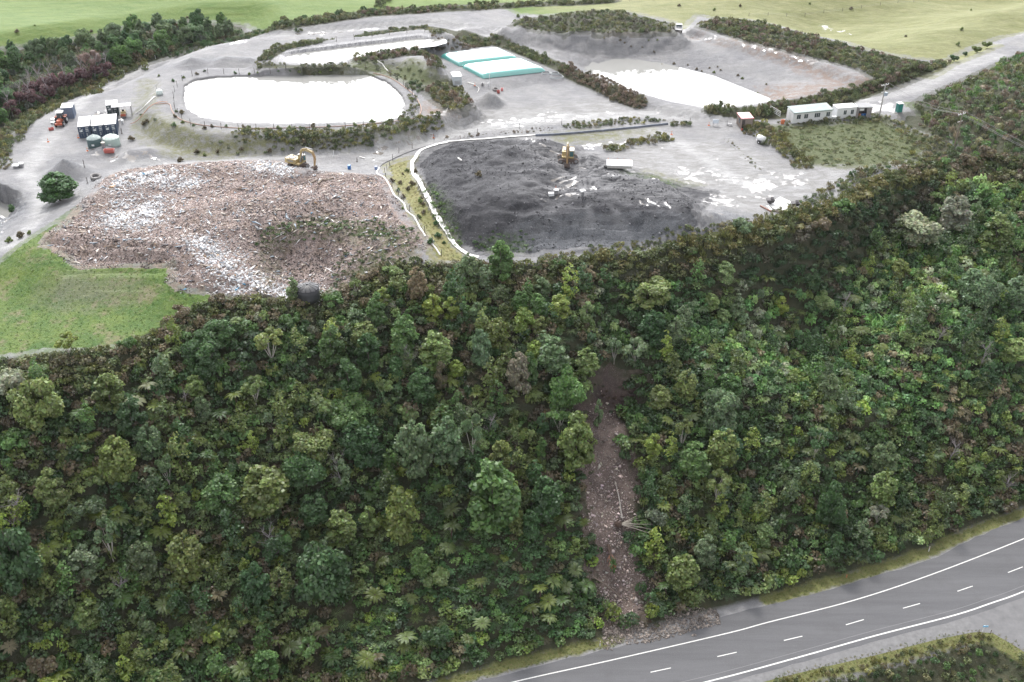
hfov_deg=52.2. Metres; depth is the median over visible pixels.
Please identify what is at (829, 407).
tree fern
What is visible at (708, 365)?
tree fern
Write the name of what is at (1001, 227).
tree
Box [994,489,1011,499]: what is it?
shrub
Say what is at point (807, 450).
tree fern
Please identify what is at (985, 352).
dead tree
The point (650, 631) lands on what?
rubble
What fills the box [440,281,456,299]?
tree
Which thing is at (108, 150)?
skip bin
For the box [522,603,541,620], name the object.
tree fern
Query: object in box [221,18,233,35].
tree
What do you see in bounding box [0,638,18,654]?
tree fern
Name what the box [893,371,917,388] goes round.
shrub
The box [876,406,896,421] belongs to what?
shrub
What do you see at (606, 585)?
fallen log
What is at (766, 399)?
tree fern
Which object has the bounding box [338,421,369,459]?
tree
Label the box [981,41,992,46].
shrub
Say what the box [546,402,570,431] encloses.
tree
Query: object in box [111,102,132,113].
canopy
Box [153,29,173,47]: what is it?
tree
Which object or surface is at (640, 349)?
tree
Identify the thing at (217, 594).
tree fern
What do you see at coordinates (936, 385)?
tree fern
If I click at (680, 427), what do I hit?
tree
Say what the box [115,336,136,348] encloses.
shrub
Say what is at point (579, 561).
shrub
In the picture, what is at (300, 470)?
tree
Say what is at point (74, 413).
tree fern
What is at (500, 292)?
tree
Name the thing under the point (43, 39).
tree
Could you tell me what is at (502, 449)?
tree
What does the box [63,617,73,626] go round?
shrub
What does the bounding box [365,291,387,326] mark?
tree
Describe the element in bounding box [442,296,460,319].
tree
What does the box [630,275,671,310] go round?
tree
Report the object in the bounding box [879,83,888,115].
power pole
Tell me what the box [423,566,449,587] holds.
shrub
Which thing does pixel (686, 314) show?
tree
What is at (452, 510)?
tree fern
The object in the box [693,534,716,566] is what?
tree
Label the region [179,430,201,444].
shrub
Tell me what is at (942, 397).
shrub
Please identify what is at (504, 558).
shrub
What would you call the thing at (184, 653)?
tree fern
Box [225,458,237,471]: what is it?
shrub
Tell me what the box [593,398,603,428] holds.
tree
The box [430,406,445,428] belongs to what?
tree
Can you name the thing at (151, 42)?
tree
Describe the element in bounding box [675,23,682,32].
utility truck
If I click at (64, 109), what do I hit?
door
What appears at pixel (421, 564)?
tree
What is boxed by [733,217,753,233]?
shrub
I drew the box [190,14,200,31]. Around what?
tree
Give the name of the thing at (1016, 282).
tree
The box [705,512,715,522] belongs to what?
tree fern
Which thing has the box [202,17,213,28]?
tree
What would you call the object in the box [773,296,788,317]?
tree
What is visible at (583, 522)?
tree fern
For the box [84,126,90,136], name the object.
door
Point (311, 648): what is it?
tree
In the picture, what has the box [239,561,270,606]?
tree
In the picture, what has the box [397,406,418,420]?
shrub
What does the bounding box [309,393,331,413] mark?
shrub
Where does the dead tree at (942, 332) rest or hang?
on the ground at (714, 174)
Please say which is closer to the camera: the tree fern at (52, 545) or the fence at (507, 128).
the tree fern at (52, 545)
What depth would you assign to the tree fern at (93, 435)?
146.33 m
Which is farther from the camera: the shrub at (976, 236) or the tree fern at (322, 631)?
the shrub at (976, 236)
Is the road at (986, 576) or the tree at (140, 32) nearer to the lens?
the road at (986, 576)
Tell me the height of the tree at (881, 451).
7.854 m
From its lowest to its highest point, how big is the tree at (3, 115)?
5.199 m
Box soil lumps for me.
[420,139,695,251]
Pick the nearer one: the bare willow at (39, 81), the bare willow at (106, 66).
the bare willow at (39, 81)
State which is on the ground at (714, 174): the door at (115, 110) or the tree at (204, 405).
the tree at (204, 405)
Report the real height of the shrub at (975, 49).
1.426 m
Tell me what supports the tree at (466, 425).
on the ground at (714, 174)
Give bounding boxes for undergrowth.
[0,173,1023,681]
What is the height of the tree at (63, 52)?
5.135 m
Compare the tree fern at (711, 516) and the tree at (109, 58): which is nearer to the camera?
the tree fern at (711, 516)
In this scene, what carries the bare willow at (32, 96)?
on the ground at (714, 174)
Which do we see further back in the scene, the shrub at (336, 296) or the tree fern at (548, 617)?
the shrub at (336, 296)
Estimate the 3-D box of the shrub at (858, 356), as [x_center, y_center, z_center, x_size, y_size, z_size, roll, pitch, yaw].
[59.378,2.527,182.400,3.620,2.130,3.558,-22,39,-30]
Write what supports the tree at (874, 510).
on the ground at (714, 174)
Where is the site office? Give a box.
[786,103,833,123]
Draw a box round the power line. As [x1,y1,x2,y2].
[882,84,1014,142]
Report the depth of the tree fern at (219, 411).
153.41 m
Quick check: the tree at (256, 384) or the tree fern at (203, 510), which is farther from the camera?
the tree at (256, 384)
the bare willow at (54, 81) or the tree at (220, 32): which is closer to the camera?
the bare willow at (54, 81)
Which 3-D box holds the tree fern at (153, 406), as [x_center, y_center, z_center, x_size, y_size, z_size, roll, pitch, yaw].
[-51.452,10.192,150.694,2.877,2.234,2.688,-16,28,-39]
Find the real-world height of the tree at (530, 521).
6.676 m
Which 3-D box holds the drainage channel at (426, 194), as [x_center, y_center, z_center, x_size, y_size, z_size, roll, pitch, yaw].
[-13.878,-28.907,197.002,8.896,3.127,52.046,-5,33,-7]
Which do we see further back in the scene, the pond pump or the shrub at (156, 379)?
the pond pump
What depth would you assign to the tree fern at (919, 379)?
178.20 m
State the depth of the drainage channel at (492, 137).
221.55 m
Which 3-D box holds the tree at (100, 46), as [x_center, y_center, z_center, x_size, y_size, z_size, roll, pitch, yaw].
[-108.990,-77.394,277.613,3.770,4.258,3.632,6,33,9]
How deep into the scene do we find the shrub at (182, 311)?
159.53 m
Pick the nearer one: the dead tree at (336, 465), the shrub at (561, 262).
the dead tree at (336, 465)
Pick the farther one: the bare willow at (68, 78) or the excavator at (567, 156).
the bare willow at (68, 78)
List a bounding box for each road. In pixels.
[476,517,1023,681]
[971,598,1023,650]
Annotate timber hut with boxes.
[736,112,753,128]
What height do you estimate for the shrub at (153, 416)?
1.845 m
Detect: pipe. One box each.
[155,73,421,128]
[376,167,425,236]
[380,143,434,166]
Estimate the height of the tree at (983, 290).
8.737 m
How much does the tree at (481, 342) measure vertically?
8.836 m
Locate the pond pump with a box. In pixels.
[155,84,162,95]
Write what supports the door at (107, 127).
in the shipping container at (111, 124)
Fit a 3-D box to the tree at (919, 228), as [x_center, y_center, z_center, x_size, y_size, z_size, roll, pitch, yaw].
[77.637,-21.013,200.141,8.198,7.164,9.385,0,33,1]
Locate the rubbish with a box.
[42,160,426,305]
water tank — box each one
[86,134,101,148]
[102,134,120,146]
[296,282,319,303]
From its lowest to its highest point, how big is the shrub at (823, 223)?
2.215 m
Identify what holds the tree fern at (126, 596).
on the ground at (714, 174)
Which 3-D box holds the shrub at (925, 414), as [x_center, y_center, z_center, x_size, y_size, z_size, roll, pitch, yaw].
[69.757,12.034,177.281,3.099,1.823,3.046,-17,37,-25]
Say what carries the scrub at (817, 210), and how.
on the ground at (714, 174)
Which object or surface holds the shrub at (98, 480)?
on the ground at (714, 174)
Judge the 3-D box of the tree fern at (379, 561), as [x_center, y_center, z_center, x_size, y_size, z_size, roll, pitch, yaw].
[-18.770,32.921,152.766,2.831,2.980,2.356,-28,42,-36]
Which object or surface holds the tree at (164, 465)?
on the ground at (714, 174)
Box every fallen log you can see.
[591,575,625,601]
[615,482,624,519]
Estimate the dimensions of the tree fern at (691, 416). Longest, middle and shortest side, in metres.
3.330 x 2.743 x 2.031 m
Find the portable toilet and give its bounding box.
[895,102,903,112]
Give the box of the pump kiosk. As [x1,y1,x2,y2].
[451,71,461,84]
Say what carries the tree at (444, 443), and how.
on the ground at (714, 174)
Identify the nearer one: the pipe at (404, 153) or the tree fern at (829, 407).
the tree fern at (829, 407)
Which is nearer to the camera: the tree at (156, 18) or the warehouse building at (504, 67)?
the warehouse building at (504, 67)
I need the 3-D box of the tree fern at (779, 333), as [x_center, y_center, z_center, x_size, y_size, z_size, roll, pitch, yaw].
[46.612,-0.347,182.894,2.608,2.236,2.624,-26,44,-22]
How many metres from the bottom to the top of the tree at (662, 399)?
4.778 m
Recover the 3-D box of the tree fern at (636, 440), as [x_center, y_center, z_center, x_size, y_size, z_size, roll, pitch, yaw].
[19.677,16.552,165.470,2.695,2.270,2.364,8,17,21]
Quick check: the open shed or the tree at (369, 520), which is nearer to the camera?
the tree at (369, 520)
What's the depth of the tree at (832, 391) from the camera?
174.08 m
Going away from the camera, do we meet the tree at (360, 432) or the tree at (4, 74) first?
the tree at (360, 432)
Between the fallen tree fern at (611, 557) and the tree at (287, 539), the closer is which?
the tree at (287, 539)
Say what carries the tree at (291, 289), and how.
on the ground at (714, 174)
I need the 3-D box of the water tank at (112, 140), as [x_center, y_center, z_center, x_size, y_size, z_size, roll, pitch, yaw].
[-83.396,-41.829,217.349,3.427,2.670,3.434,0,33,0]
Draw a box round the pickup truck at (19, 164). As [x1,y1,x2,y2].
[12,162,23,167]
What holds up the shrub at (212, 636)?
on the ground at (714, 174)
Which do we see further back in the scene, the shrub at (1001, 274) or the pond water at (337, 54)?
the pond water at (337, 54)
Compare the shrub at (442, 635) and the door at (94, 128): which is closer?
the shrub at (442, 635)
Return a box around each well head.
[548,188,558,195]
[580,189,585,196]
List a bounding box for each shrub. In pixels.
[0,367,26,394]
[0,427,31,450]
[4,236,12,241]
[8,204,14,211]
[16,231,24,237]
[25,655,58,677]
[27,363,48,379]
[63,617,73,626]
[71,438,93,451]
[75,494,105,515]
[81,461,98,476]
[85,473,105,486]
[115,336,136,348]
[137,407,158,422]
[141,533,158,546]
[143,373,175,395]
[149,665,174,681]
[159,588,174,599]
[169,626,187,645]
[172,304,190,317]
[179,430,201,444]
[199,618,224,642]
[208,293,225,303]
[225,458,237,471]
[278,312,300,326]
[280,381,291,392]
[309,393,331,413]
[323,291,343,307]
[335,322,348,332]
[374,378,393,391]
[374,416,383,426]
[376,647,388,660]
[381,265,398,275]
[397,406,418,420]
[421,625,453,647]
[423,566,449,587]
[450,486,467,497]
[473,554,485,562]
[475,438,491,450]
[482,409,497,420]
[500,551,509,561]
[508,421,522,429]
[553,258,566,265]
[566,591,576,600]
[568,557,583,567]
[573,291,593,306]
[611,327,622,335]
[729,349,748,364]
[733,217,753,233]
[739,465,755,477]
[746,432,756,442]
[771,513,785,519]
[789,395,800,407]
[811,216,831,230]
[826,356,842,363]
[832,198,855,212]
[842,347,860,363]
[849,492,865,507]
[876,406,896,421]
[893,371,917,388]
[907,168,921,175]
[914,404,931,419]
[915,365,928,372]
[934,393,948,401]
[949,55,959,60]
[959,153,977,165]
[966,228,979,237]
[969,253,981,258]
[972,46,981,51]
[978,145,996,157]
[979,190,993,196]
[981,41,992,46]
[989,267,1008,280]
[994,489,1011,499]
[999,501,1018,512]
[1007,178,1021,188]
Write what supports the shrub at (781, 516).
on the ground at (714, 174)
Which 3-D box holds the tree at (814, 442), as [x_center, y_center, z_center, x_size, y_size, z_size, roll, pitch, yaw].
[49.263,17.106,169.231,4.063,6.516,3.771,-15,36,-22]
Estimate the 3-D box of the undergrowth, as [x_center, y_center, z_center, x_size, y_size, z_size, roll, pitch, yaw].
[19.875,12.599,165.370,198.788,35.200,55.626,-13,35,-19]
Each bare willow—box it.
[2,88,20,115]
[9,77,26,105]
[20,77,46,102]
[21,67,37,94]
[30,61,55,90]
[35,69,56,96]
[42,59,68,88]
[55,58,75,85]
[73,55,89,81]
[88,52,101,79]
[99,52,111,76]
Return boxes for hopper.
[766,197,774,203]
[791,200,799,206]
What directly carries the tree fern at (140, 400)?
on the ground at (714, 174)
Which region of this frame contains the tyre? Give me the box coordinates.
[90,173,100,180]
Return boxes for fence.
[172,61,417,128]
[267,28,452,59]
[384,145,441,256]
[438,120,561,136]
[751,0,928,16]
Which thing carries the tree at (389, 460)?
on the ground at (714, 174)
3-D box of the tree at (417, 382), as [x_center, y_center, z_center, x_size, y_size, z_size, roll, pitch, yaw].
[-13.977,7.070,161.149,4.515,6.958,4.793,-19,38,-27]
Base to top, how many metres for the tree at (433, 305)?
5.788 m
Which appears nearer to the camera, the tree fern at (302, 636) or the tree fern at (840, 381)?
the tree fern at (302, 636)
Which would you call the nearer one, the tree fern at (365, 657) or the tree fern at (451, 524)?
the tree fern at (365, 657)
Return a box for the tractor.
[54,110,67,126]
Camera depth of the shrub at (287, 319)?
161.60 m
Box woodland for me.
[0,168,1023,681]
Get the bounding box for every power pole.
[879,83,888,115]
[954,112,965,146]
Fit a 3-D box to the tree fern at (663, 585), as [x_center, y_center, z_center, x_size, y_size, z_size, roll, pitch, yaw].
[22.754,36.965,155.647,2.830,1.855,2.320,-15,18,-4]
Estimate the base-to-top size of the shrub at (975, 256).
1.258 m
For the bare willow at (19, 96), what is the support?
on the ground at (714, 174)
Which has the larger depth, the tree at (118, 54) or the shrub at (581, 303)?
the tree at (118, 54)
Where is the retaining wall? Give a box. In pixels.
[535,123,667,135]
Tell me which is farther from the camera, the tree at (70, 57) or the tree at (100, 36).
the tree at (100, 36)
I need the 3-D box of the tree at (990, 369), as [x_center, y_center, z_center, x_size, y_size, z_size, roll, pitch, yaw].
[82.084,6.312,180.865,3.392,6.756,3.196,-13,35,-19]
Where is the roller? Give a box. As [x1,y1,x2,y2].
[120,107,126,117]
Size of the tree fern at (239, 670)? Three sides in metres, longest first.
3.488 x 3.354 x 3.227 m
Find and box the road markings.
[513,538,1023,681]
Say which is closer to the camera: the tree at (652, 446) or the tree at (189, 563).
the tree at (189, 563)
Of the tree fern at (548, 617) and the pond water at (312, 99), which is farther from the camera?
the pond water at (312, 99)
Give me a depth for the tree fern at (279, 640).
143.47 m
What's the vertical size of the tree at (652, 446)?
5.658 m
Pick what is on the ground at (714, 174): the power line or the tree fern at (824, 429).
the tree fern at (824, 429)
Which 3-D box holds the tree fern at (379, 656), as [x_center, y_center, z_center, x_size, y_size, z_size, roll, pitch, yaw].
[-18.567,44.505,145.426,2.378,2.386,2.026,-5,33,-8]
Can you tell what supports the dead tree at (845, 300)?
on the ground at (714, 174)
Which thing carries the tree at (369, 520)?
on the ground at (714, 174)
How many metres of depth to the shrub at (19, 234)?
180.13 m
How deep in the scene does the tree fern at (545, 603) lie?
151.35 m
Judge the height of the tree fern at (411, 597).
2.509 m
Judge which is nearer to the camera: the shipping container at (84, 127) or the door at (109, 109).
the shipping container at (84, 127)
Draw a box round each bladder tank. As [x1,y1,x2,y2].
[441,48,515,65]
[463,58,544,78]
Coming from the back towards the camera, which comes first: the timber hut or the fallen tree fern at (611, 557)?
the timber hut
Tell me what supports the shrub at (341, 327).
on the ground at (714, 174)
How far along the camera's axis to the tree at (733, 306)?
179.97 m
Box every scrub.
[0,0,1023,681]
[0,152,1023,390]
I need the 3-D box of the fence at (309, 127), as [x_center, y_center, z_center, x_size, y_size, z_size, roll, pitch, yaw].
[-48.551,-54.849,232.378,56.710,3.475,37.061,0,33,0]
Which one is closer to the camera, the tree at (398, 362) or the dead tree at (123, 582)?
the dead tree at (123, 582)
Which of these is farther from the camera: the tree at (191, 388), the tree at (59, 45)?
the tree at (59, 45)
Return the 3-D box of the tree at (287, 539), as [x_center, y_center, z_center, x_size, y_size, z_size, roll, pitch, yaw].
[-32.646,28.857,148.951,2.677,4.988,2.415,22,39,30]
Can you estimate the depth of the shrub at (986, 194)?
202.75 m
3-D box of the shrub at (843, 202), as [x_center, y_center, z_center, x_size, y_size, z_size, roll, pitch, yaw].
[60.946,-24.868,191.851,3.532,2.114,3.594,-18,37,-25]
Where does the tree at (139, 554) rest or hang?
on the ground at (714, 174)
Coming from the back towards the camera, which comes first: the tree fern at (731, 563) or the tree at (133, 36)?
the tree at (133, 36)
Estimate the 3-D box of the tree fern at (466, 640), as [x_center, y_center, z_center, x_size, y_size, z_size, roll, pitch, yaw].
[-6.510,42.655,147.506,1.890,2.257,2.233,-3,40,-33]
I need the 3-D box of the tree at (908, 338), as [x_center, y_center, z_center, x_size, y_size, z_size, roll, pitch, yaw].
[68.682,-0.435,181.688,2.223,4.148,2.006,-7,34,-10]
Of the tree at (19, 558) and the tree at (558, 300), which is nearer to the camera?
the tree at (19, 558)
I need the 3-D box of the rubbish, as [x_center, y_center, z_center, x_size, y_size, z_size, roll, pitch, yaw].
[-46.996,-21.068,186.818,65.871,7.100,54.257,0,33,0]
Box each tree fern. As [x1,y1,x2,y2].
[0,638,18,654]
[39,539,64,559]
[46,518,63,534]
[51,668,73,679]
[67,408,84,418]
[87,431,101,444]
[88,508,107,520]
[108,512,132,525]
[109,505,124,516]
[113,590,133,609]
[123,395,146,407]
[137,382,158,402]
[144,402,161,410]
[148,525,172,541]
[151,597,173,617]
[159,347,177,364]
[169,644,197,660]
[190,652,204,665]
[198,505,207,517]
[200,448,214,461]
[209,589,227,604]
[210,408,229,429]
[224,390,243,411]
[229,317,240,324]
[229,659,251,680]
[268,634,287,651]
[278,637,301,657]
[296,632,310,644]
[313,626,331,645]
[322,652,342,666]
[353,650,378,667]
[362,490,375,501]
[363,586,386,603]
[369,372,381,382]
[372,653,385,664]
[375,555,389,569]
[396,631,417,643]
[396,641,411,653]
[405,593,418,605]
[431,481,443,492]
[439,541,455,556]
[441,375,457,395]
[442,521,462,538]
[443,502,461,517]
[460,633,473,645]
[469,391,483,404]
[472,616,490,630]
[473,577,487,595]
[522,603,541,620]
[525,457,540,469]
[528,390,543,398]
[531,583,547,596]
[538,592,557,611]
[540,613,557,631]
[545,577,561,592]
[552,513,572,530]
[555,594,569,609]
[560,581,573,594]
[567,562,582,578]
[575,578,596,593]
[577,518,590,529]
[606,544,616,573]
[629,438,643,450]
[656,500,670,510]
[656,581,672,593]
[661,416,673,425]
[683,412,701,423]
[698,305,708,315]
[701,363,715,370]
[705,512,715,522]
[722,561,736,571]
[737,550,758,564]
[752,547,772,560]
[760,397,769,402]
[761,275,776,288]
[771,331,786,340]
[772,376,784,384]
[783,288,798,302]
[801,447,814,455]
[815,426,828,439]
[819,410,831,421]
[821,402,837,414]
[833,265,846,278]
[836,377,843,385]
[839,368,853,382]
[845,432,861,445]
[848,416,862,427]
[849,294,863,307]
[850,462,867,481]
[852,326,870,341]
[854,447,869,456]
[872,527,884,533]
[879,343,888,351]
[889,514,902,524]
[916,377,926,388]
[923,309,936,319]
[931,383,942,392]
[933,451,945,462]
[936,295,956,306]
[963,484,974,493]
[967,462,985,476]
[978,268,988,275]
[990,446,1009,457]
[1011,373,1021,379]
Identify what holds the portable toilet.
on the ground at (714, 174)
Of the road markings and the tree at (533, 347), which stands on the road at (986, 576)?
the road markings
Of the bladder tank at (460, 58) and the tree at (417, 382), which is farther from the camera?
the bladder tank at (460, 58)
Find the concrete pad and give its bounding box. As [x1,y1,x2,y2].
[767,197,798,210]
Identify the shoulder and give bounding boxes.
[732,616,970,681]
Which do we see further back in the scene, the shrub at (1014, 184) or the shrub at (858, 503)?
the shrub at (1014, 184)
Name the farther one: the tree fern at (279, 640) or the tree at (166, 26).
the tree at (166, 26)
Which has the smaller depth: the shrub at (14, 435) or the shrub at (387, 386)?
the shrub at (14, 435)
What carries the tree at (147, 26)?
on the ground at (714, 174)
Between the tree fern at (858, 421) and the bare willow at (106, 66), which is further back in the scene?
the bare willow at (106, 66)
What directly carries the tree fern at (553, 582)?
on the ground at (714, 174)
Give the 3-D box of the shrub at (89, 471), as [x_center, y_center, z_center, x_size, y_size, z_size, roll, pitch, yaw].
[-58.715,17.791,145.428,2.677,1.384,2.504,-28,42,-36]
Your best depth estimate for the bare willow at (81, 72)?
256.96 m
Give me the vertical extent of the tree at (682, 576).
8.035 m
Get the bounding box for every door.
[61,108,68,117]
[67,108,73,117]
[78,127,85,137]
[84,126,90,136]
[92,126,98,134]
[97,125,104,135]
[104,125,111,134]
[107,105,112,113]
[110,124,117,134]
[112,107,118,114]
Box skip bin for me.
[103,148,114,152]
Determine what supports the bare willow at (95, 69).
on the ground at (714, 174)
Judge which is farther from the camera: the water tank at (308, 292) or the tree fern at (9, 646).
the water tank at (308, 292)
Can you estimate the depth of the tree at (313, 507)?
149.93 m
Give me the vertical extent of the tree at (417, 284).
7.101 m
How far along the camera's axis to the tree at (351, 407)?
157.38 m
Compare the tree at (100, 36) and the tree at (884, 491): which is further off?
the tree at (100, 36)
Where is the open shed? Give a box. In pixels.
[854,103,872,117]
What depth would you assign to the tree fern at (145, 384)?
151.12 m
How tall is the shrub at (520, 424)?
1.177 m
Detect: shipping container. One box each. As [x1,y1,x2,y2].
[60,102,75,118]
[77,115,92,137]
[91,115,105,136]
[104,113,118,134]
[106,99,119,114]
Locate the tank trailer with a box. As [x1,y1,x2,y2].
[755,135,765,143]
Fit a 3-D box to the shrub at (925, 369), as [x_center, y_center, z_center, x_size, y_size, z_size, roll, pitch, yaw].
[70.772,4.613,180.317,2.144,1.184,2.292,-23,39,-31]
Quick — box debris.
[47,159,417,295]
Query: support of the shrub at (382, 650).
on the ground at (714, 174)
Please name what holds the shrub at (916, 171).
on the ground at (714, 174)
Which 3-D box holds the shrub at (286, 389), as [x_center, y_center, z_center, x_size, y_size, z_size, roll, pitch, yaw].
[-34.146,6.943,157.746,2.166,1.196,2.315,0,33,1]
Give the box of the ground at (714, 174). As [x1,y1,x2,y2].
[0,0,1023,681]
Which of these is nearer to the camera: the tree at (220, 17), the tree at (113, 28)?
the tree at (113, 28)
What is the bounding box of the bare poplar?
[74,46,101,68]
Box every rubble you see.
[428,148,694,252]
[578,379,656,636]
[602,607,720,649]
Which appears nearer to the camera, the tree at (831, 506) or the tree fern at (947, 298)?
the tree at (831, 506)
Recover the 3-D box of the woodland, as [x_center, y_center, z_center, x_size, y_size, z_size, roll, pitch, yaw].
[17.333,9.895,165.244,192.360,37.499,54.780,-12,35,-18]
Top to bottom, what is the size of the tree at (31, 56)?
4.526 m
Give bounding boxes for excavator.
[285,147,317,169]
[557,143,578,167]
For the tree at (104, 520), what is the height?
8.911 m
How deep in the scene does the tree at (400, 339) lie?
162.51 m
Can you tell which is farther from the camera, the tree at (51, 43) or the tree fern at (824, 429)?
the tree at (51, 43)
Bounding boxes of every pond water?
[0,201,10,217]
[184,75,404,122]
[286,38,446,61]
[584,59,770,106]
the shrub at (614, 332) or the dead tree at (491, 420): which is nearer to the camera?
the dead tree at (491, 420)
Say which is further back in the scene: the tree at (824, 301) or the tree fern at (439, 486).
the tree at (824, 301)
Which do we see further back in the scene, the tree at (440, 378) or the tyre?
the tyre
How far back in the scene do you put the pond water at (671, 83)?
253.43 m
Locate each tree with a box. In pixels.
[0,54,8,69]
[0,69,9,81]
[0,87,15,107]
[0,108,8,123]
[0,488,24,526]
[0,525,43,595]
[5,39,14,48]
[6,45,22,61]
[6,47,21,72]
[6,376,64,430]
[23,38,43,56]
[23,52,34,64]
[33,466,70,511]
[35,60,43,70]
[36,171,78,203]
[37,676,65,681]
[39,36,47,49]
[46,36,60,55]
[53,331,78,353]
[56,39,67,54]
[58,47,67,64]
[60,35,72,45]
[66,50,79,65]
[66,548,99,585]
[73,28,90,46]
[73,597,101,630]
[79,46,89,62]
[87,36,96,49]
[91,372,125,414]
[93,515,117,561]
[94,41,107,51]
[96,28,107,43]
[96,435,137,484]
[105,22,121,36]
[105,33,123,48]
[107,50,113,62]
[109,45,131,65]
[110,566,128,586]
[115,396,148,436]
[120,29,128,39]
[122,14,137,29]
[123,23,130,33]
[123,37,142,55]
[125,539,158,581]
[128,33,142,44]
[129,30,144,41]
[132,422,165,460]
[133,18,145,33]
[137,612,156,638]
[141,21,151,31]
[146,38,158,55]
[150,12,161,27]
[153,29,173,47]
[154,22,172,38]
[154,454,171,484]
[159,19,176,31]
[164,529,208,582]
[176,26,192,42]
[177,17,187,26]
[179,337,224,377]
[183,375,207,400]
[187,23,203,38]
[188,8,203,24]
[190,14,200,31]
[193,319,235,348]
[194,395,211,422]
[200,471,239,515]
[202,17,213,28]
[213,22,224,38]
[215,12,226,25]
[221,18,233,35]
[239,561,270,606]
[240,374,265,404]
[240,464,289,518]
[251,649,279,679]
[253,326,282,357]
[257,518,282,561]
[275,530,292,552]
[281,444,326,489]
[285,277,298,298]
[287,428,334,461]
[294,540,350,603]
[295,635,320,657]
[298,492,329,526]
[318,324,345,367]
[325,392,369,429]
[325,509,356,547]
[327,447,345,488]
[336,358,361,396]
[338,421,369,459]
[344,422,386,469]
[349,279,360,293]
[350,320,378,348]
[354,332,381,371]
[358,505,380,537]
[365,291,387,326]
[373,286,389,305]
[380,448,398,475]
[384,485,419,545]
[387,355,406,379]
[390,313,419,356]
[392,419,433,478]
[403,308,413,320]
[406,365,436,402]
[407,266,428,300]
[409,547,431,578]
[418,330,452,371]
[422,294,443,321]
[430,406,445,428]
[430,415,464,467]
[434,360,447,389]
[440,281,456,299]
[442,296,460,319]
[448,359,465,378]
[455,252,478,284]
[459,300,469,318]
[460,413,482,452]
[467,458,521,534]
[469,301,484,326]
[470,328,491,370]
[483,413,494,434]
[484,317,510,351]
[487,240,513,281]
[489,440,511,469]
[491,284,510,305]
[505,351,531,394]
[508,510,523,535]
[511,290,529,311]
[514,306,534,334]
[522,509,539,540]
[524,340,541,360]
[525,352,538,384]
[529,293,546,314]
[529,475,563,523]
[531,315,548,336]
[534,277,550,297]
[535,437,547,456]
[536,413,548,436]
[537,335,569,375]
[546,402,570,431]
[548,294,571,319]
[548,363,586,409]
[557,410,595,471]
[574,346,599,376]
[578,301,594,324]
[587,265,595,281]
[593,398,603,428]
[609,339,621,360]
[615,508,668,532]
[622,336,648,360]
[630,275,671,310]
[637,310,667,346]
[644,433,662,460]
[646,384,672,409]
[664,553,699,591]
[667,318,682,343]
[673,368,698,401]
[675,418,692,446]
[676,304,692,326]
[677,369,697,392]
[678,440,712,481]
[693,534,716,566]
[702,387,740,433]
[703,293,719,312]
[705,428,739,468]
[706,468,732,502]
[712,426,743,458]
[714,260,734,284]
[716,372,742,395]
[717,308,731,323]
[730,293,743,319]
[755,522,776,547]
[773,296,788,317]
[807,427,833,457]
[813,290,834,309]
[815,480,846,530]
[817,373,840,400]
[836,291,853,310]
[866,471,898,506]
[869,441,900,473]
[869,504,889,522]
[889,258,911,281]
[897,209,944,245]
[900,328,912,346]
[936,195,973,230]
[937,326,949,341]
[949,439,962,460]
[957,268,1005,308]
[975,341,996,367]
[976,362,997,389]
[978,211,1014,250]
[998,337,1023,362]
[1002,275,1023,310]
[1004,472,1017,488]
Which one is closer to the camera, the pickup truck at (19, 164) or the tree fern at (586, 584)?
the tree fern at (586, 584)
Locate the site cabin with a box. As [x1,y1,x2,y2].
[832,103,856,118]
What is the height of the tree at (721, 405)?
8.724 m
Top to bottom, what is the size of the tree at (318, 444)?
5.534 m
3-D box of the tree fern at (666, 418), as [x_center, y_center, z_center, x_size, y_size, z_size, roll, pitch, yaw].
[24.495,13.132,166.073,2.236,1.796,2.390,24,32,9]
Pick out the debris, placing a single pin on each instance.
(237, 216)
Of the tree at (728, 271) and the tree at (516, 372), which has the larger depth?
the tree at (728, 271)
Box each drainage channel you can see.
[410,141,478,257]
[448,134,534,141]
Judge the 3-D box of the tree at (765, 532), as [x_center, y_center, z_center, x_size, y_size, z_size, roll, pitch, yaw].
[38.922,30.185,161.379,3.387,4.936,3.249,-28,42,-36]
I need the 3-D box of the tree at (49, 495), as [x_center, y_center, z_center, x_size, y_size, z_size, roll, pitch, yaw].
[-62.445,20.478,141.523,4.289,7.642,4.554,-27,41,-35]
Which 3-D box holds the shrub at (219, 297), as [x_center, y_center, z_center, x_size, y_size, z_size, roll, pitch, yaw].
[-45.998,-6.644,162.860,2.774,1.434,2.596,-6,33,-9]
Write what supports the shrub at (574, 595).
on the ground at (714, 174)
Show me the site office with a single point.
(804, 113)
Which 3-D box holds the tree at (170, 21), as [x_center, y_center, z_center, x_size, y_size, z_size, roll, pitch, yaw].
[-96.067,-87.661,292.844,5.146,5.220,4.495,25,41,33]
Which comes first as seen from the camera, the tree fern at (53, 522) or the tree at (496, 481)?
the tree fern at (53, 522)
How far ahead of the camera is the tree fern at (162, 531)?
145.38 m
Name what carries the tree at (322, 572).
on the ground at (714, 174)
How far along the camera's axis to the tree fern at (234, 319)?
158.90 m
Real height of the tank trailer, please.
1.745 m
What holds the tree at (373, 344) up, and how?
on the ground at (714, 174)
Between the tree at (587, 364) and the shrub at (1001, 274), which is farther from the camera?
the shrub at (1001, 274)
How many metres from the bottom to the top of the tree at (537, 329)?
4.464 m
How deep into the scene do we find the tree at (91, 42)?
278.65 m
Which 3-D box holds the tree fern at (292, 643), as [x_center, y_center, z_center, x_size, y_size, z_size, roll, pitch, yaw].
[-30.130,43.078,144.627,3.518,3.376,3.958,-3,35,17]
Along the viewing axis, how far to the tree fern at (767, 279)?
183.13 m

